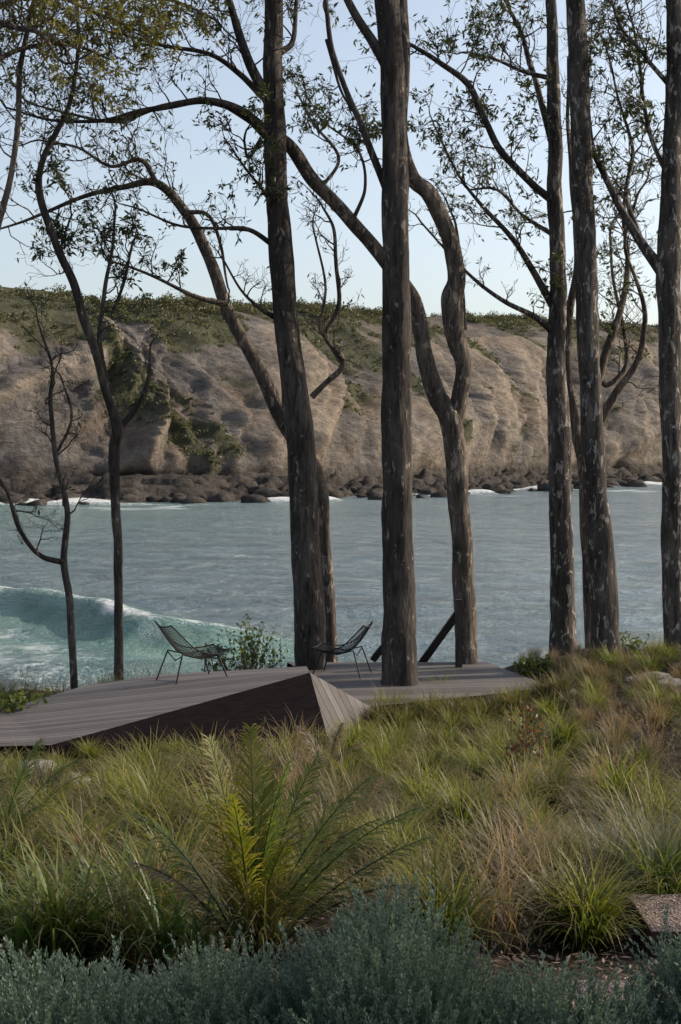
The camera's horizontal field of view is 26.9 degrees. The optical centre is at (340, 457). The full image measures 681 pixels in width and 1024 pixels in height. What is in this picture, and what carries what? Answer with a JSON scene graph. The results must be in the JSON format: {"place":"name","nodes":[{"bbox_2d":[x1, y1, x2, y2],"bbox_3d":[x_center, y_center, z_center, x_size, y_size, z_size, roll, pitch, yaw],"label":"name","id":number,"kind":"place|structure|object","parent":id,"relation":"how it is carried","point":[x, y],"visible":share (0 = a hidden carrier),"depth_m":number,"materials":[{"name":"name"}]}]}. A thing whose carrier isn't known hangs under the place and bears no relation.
{"place":"outdoors","nodes":[
{"label":"outdoors","id":0,"kind":"place"},
{"bbox_2d":[0,286,662,502],"bbox_3d":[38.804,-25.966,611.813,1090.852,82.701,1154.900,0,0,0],"label":"headland cliff","id":1,"kind":"structure","parent":0,"point":[504,444],"depth_m":355.37,"materials":[{"name":"beige stone"}]},
{"bbox_2d":[0,283,657,468],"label":"clifftop scrub","id":2,"kind":"object","parent":1,"relation":"on","point":[187,303],"visible":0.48,"depth_m":383.01,"materials":[{"name":"green plant"}]},
{"bbox_2d":[0,473,661,505],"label":"shore rocks","id":3,"kind":"object","parent":1,"relation":"on","point":[260,493],"visible":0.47,"depth_m":299.87,"materials":[{"name":"stone"}]},
{"bbox_2d":[0,481,663,691],"bbox_3d":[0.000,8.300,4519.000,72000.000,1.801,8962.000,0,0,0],"label":"sea water","id":4,"kind":"structure","parent":0,"point":[198,574],"depth_m":105.57,"materials":[{"name":"blue liquid"}]},
{"bbox_2d":[0,0,666,324],"label":"sky","id":5,"kind":"structure","parent":0,"point":[200,173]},
{"bbox_2d":[0,648,680,1000],"bbox_3d":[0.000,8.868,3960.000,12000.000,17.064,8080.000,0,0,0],"label":"ground","id":6,"kind":"structure","parent":0,"point":[553,951],"depth_m":8.05,"materials":[{"name":"soil"}]},
{"bbox_2d":[0,687,50,713],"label":"coastal shrub","id":7,"kind":"object","parent":6,"relation":"on","point":[10,706],"visible":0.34,"depth_m":19.53,"materials":[{"name":"green plant"}]},
{"bbox_2d":[0,844,71,941],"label":"strap leaf lily","id":8,"kind":"object","parent":6,"relation":"on","point":[8,896],"visible":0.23,"depth_m":7.87,"materials":[{"name":"green plant"}]},
{"bbox_2d":[18,759,61,783],"bbox_3d":[-3.308,3.490,15.433,0.703,0.363,0.842,0,0,1],"label":"boulder","id":9,"kind":"object","parent":6,"relation":"on","point":[42,765],"visible":0.15,"depth_m":15.37,"materials":[{"name":"stone"}]},
{"bbox_2d":[0,738,98,843],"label":"young palm","id":10,"kind":"object","parent":6,"relation":"on","point":[23,816],"visible":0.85,"depth_m":10.63,"materials":[{"name":"green plant"}]},
{"bbox_2d":[0,856,99,979],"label":"strap leaf lily","id":11,"kind":"object","parent":6,"relation":"on","point":[16,940],"visible":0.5,"depth_m":7.03,"materials":[{"name":"green plant"}]},
{"bbox_2d":[0,279,107,688],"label":"burnt sapling","id":12,"kind":"object","parent":6,"relation":"on","point":[62,560],"visible":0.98,"depth_m":24.46,"materials":[{"name":"brown plant"}]},
{"bbox_2d":[0,841,127,918],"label":"strap leaf lily","id":13,"kind":"object","parent":6,"relation":"on","point":[23,873],"visible":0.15,"depth_m":8.09,"materials":[{"name":"green plant"}]},
{"bbox_2d":[66,773,89,784],"bbox_3d":[-2.922,3.512,15.248,0.440,0.266,0.642,0,0,-26],"label":"boulder","id":14,"kind":"object","parent":6,"relation":"on","point":[77,779],"visible":0.04,"depth_m":15.08,"materials":[{"name":"stone"}]},
{"bbox_2d":[4,0,165,680],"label":"eucalyptus sapling","id":15,"kind":"object","parent":6,"relation":"on","point":[118,425],"visible":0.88,"depth_m":24.70,"materials":[{"name":"brown plant"}]},
{"bbox_2d":[8,841,167,968],"bbox_3d":[-1.316,2.275,7.417,0.880,0.686,1.081,0,0,0],"label":"strap leaf lily","id":16,"kind":"object","parent":6,"relation":"on","point":[91,948],"visible":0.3,"depth_m":7.25,"materials":[{"name":"green plant"}]},
{"bbox_2d":[3,811,172,913],"bbox_3d":[-1.328,2.407,8.249,0.992,0.614,1.029,0,0,31],"label":"strap leaf lily","id":17,"kind":"object","parent":6,"relation":"on","point":[85,862],"visible":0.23,"depth_m":8.27,"materials":[{"name":"green plant"}]},
{"bbox_2d":[0,0,237,229],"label":"eucalyptus tree","id":18,"kind":"object","parent":6,"relation":"on","point":[50,39],"visible":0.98,"depth_m":23.56,"materials":[{"name":"green plant"}]},
{"bbox_2d":[0,933,241,1023],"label":"sage shrub","id":19,"kind":"object","parent":6,"relation":"on","point":[76,999],"visible":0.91,"depth_m":4.72,"materials":[{"name":"green plant"}]},
{"bbox_2d":[42,803,221,976],"bbox_3d":[-1.134,2.263,7.519,1.163,0.743,1.146,0,0,0],"label":"strap leaf lily","id":20,"kind":"object","parent":6,"relation":"on","point":[131,861],"visible":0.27,"depth_m":7.64,"materials":[{"name":"green plant"}]},
{"bbox_2d":[72,848,227,975],"bbox_3d":[-0.944,2.285,7.172,0.842,0.580,0.863,0,0,0],"label":"strap leaf lily","id":21,"kind":"object","parent":6,"relation":"on","point":[156,942],"visible":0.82,"depth_m":7.17,"materials":[{"name":"green plant"}]},
{"bbox_2d":[0,0,331,689],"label":"eucalyptus tree","id":22,"kind":"object","parent":6,"relation":"on","point":[308,585],"visible":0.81,"depth_m":25.28,"materials":[{"name":"brown plant"}]},
{"bbox_2d":[0,47,367,661],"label":"eucalyptus tree","id":23,"kind":"object","parent":6,"relation":"on","point":[271,395],"visible":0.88,"depth_m":26.08,"materials":[{"name":"green plant"}]},
{"bbox_2d":[141,870,242,971],"bbox_3d":[-0.654,2.325,7.116,0.649,0.457,0.777,0,0,0],"label":"strap leaf lily","id":24,"kind":"object","parent":6,"relation":"on","point":[192,932],"visible":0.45,"depth_m":7.08,"materials":[{"name":"green plant"}]},
{"bbox_2d":[97,924,318,1023],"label":"sage shrub","id":25,"kind":"object","parent":6,"relation":"on","point":[205,976],"visible":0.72,"depth_m":4.95,"materials":[{"name":"green plant"}]},
{"bbox_2d":[192,638,238,671],"bbox_3d":[-2.122,3.746,24.013,0.794,1.387,0.532,0,0,0],"label":"coastal shrub","id":26,"kind":"object","parent":6,"relation":"on","point":[215,666],"visible":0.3,"depth_m":24.01,"materials":[{"name":"green plant"}]},
{"bbox_2d":[0,0,483,663],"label":"eucalyptus tree","id":27,"kind":"object","parent":6,"relation":"on","point":[450,414],"visible":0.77,"depth_m":25.95,"materials":[{"name":"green plant"}]},
{"bbox_2d":[217,613,275,669],"bbox_3d":[-1.644,3.519,24.249,1.166,1.580,1.229,0,0,-34],"label":"coastal shrub","id":28,"kind":"object","parent":6,"relation":"on","point":[244,656],"visible":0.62,"depth_m":24.17,"materials":[{"name":"green plant"}]},
{"bbox_2d":[0,662,546,766],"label":"faceted timber deck","id":29,"kind":"structure","parent":6,"relation":"on","point":[202,702],"depth_m":19.75,"materials":[{"name":"grey wood"}]},
{"bbox_2d":[155,620,231,683],"bbox_3d":[-2.192,2.876,20.993,0.985,0.919,0.800,0,0,-28],"label":"wire lounge chair","id":30,"kind":"object","parent":29,"relation":"on","point":[174,644],"visible":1,"depth_m":20.83,"materials":[{"name":"black metal"}]},
{"bbox_2d":[310,621,372,678],"bbox_3d":[0.036,3.311,24.596,0.985,0.919,0.799,0,0,15],"label":"wire lounge chair","id":31,"kind":"object","parent":29,"relation":"on","point":[335,651],"visible":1,"depth_m":24.40,"materials":[{"name":"black metal"}]},
{"bbox_2d":[370,599,461,667],"bbox_3d":[1.540,3.304,26.396,2.065,1.484,0.676,0,0,38],"label":"beach stair handrail","id":32,"kind":"object","parent":29,"relation":"on","point":[455,618],"visible":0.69,"depth_m":25.79,"materials":[{"name":"black metal"}]},
{"bbox_2d":[259,638,288,667],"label":"coastal shrub","id":33,"kind":"object","parent":6,"relation":"on","point":[274,657],"visible":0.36,"depth_m":24.32,"materials":[{"name":"green plant"}]},
{"bbox_2d":[126,722,437,945],"bbox_3d":[-0.282,1.954,7.210,1.578,1.215,0.870,0,0,0],"label":"young palm","id":34,"kind":"object","parent":6,"relation":"on","point":[261,868],"visible":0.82,"depth_m":7.17,"materials":[{"name":"plant"}]},
{"bbox_2d":[295,723,363,780],"bbox_3d":[-0.115,3.272,15.247,0.775,0.738,0.704,0,0,0],"label":"young palm","id":35,"kind":"object","parent":6,"relation":"on","point":[333,738],"visible":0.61,"depth_m":15.38,"materials":[{"name":"plant"}]},
{"bbox_2d":[0,632,680,979],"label":"lomandra grass","id":36,"kind":"structure","parent":6,"relation":"on","point":[593,927],"depth_m":10.94,"materials":[{"name":"green plant"}]},
{"bbox_2d":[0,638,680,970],"bbox_3d":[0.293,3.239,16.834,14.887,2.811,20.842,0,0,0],"label":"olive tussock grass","id":37,"kind":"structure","parent":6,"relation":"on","point":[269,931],"depth_m":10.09,"materials":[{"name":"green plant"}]},
{"bbox_2d":[0,635,680,961],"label":"straw seedhead grass","id":38,"kind":"structure","parent":6,"relation":"on","point":[654,724],"depth_m":10.71,"materials":[{"name":"beige plant"}]},
{"bbox_2d":[0,774,680,989],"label":"leaf litter","id":39,"kind":"object","parent":6,"relation":"on","point":[557,958],"visible":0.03,"depth_m":7.46,"materials":[{"name":"brown plant"}]},
{"bbox_2d":[3,780,680,895],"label":"blue tussock grass","id":40,"kind":"structure","parent":6,"relation":"on","point":[656,836],"depth_m":9.23,"materials":[{"name":"plant"}]},
{"bbox_2d":[309,0,418,702],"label":"eucalyptus tree","id":41,"kind":"object","parent":6,"relation":"on","point":[399,651],"visible":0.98,"depth_m":23.61,"materials":[{"name":"brown plant"}]},
{"bbox_2d":[240,869,536,1023],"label":"sage shrub","id":42,"kind":"object","parent":6,"relation":"on","point":[411,974],"visible":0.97,"depth_m":4.85,"materials":[{"name":"green plant"}]},
{"bbox_2d":[327,0,597,656],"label":"eucalyptus tree","id":43,"kind":"object","parent":6,"relation":"on","point":[563,625],"visible":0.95,"depth_m":26.85,"materials":[{"name":"brown plant"}]},
{"bbox_2d":[504,694,548,785],"bbox_3d":[1.907,3.006,14.530,0.456,1.158,0.378,0,0,-36],"label":"coastal shrub","id":44,"kind":"object","parent":6,"relation":"on","point":[522,744],"visible":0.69,"depth_m":14.53,"materials":[{"name":"green plant"}]},
{"bbox_2d":[513,654,555,681],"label":"coastal shrub","id":45,"kind":"object","parent":6,"relation":"on","point":[529,665],"visible":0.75,"depth_m":24.89,"materials":[{"name":"green plant"}]},
{"bbox_2d":[464,949,677,1023],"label":"sage shrub","id":46,"kind":"object","parent":6,"relation":"on","point":[548,1005],"visible":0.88,"depth_m":4.60,"materials":[{"name":"green plant"}]},
{"bbox_2d":[510,0,662,648],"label":"eucalyptus tree","id":47,"kind":"object","parent":6,"relation":"on","point":[618,319],"visible":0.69,"depth_m":27.91,"materials":[{"name":"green plant"}]},
{"bbox_2d":[566,0,621,658],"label":"eucalyptus tree","id":48,"kind":"object","parent":6,"relation":"on","point":[603,589],"visible":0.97,"depth_m":25.64,"materials":[{"name":"brown plant"}]},
{"bbox_2d":[554,980,666,1020],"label":"gravel path","id":49,"kind":"structure","parent":6,"relation":"on","point":[622,984],"depth_m":6.62,"materials":[{"name":"gravel"}]},
{"bbox_2d":[541,0,680,661],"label":"eucalyptus tree","id":50,"kind":"object","parent":6,"relation":"on","point":[664,262],"visible":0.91,"depth_m":25.39,"materials":[{"name":"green plant"}]},
{"bbox_2d":[619,631,649,656],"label":"coastal shrub","id":51,"kind":"object","parent":6,"relation":"on","point":[628,645],"visible":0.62,"depth_m":25.96,"materials":[{"name":"green plant"}]},
{"bbox_2d":[605,905,680,1023],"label":"sage shrub","id":52,"kind":"object","parent":6,"relation":"on","point":[668,987],"visible":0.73,"depth_m":4.86,"materials":[{"name":"green plant"}]},
{"bbox_2d":[625,671,672,682],"bbox_3d":[5.059,3.692,23.356,0.874,0.381,0.635,0,0,-11],"label":"boulder","id":53,"kind":"object","parent":6,"relation":"on","point":[661,674],"visible":0.21,"depth_m":23.19,"materials":[{"name":"stone"}]},
{"bbox_2d":[625,893,680,957],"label":"steel edged gravel landing","id":54,"kind":"object","parent":6,"relation":"on","point":[653,930],"visible":0.38,"depth_m":7.90,"materials":[{"name":"grey gravel"}]},
{"bbox_2d":[658,678,680,686],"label":"boulder","id":55,"kind":"object","parent":6,"relation":"on","point":[677,681],"visible":0.32,"depth_m":22.88,"materials":[{"name":"stone"}]}
]}

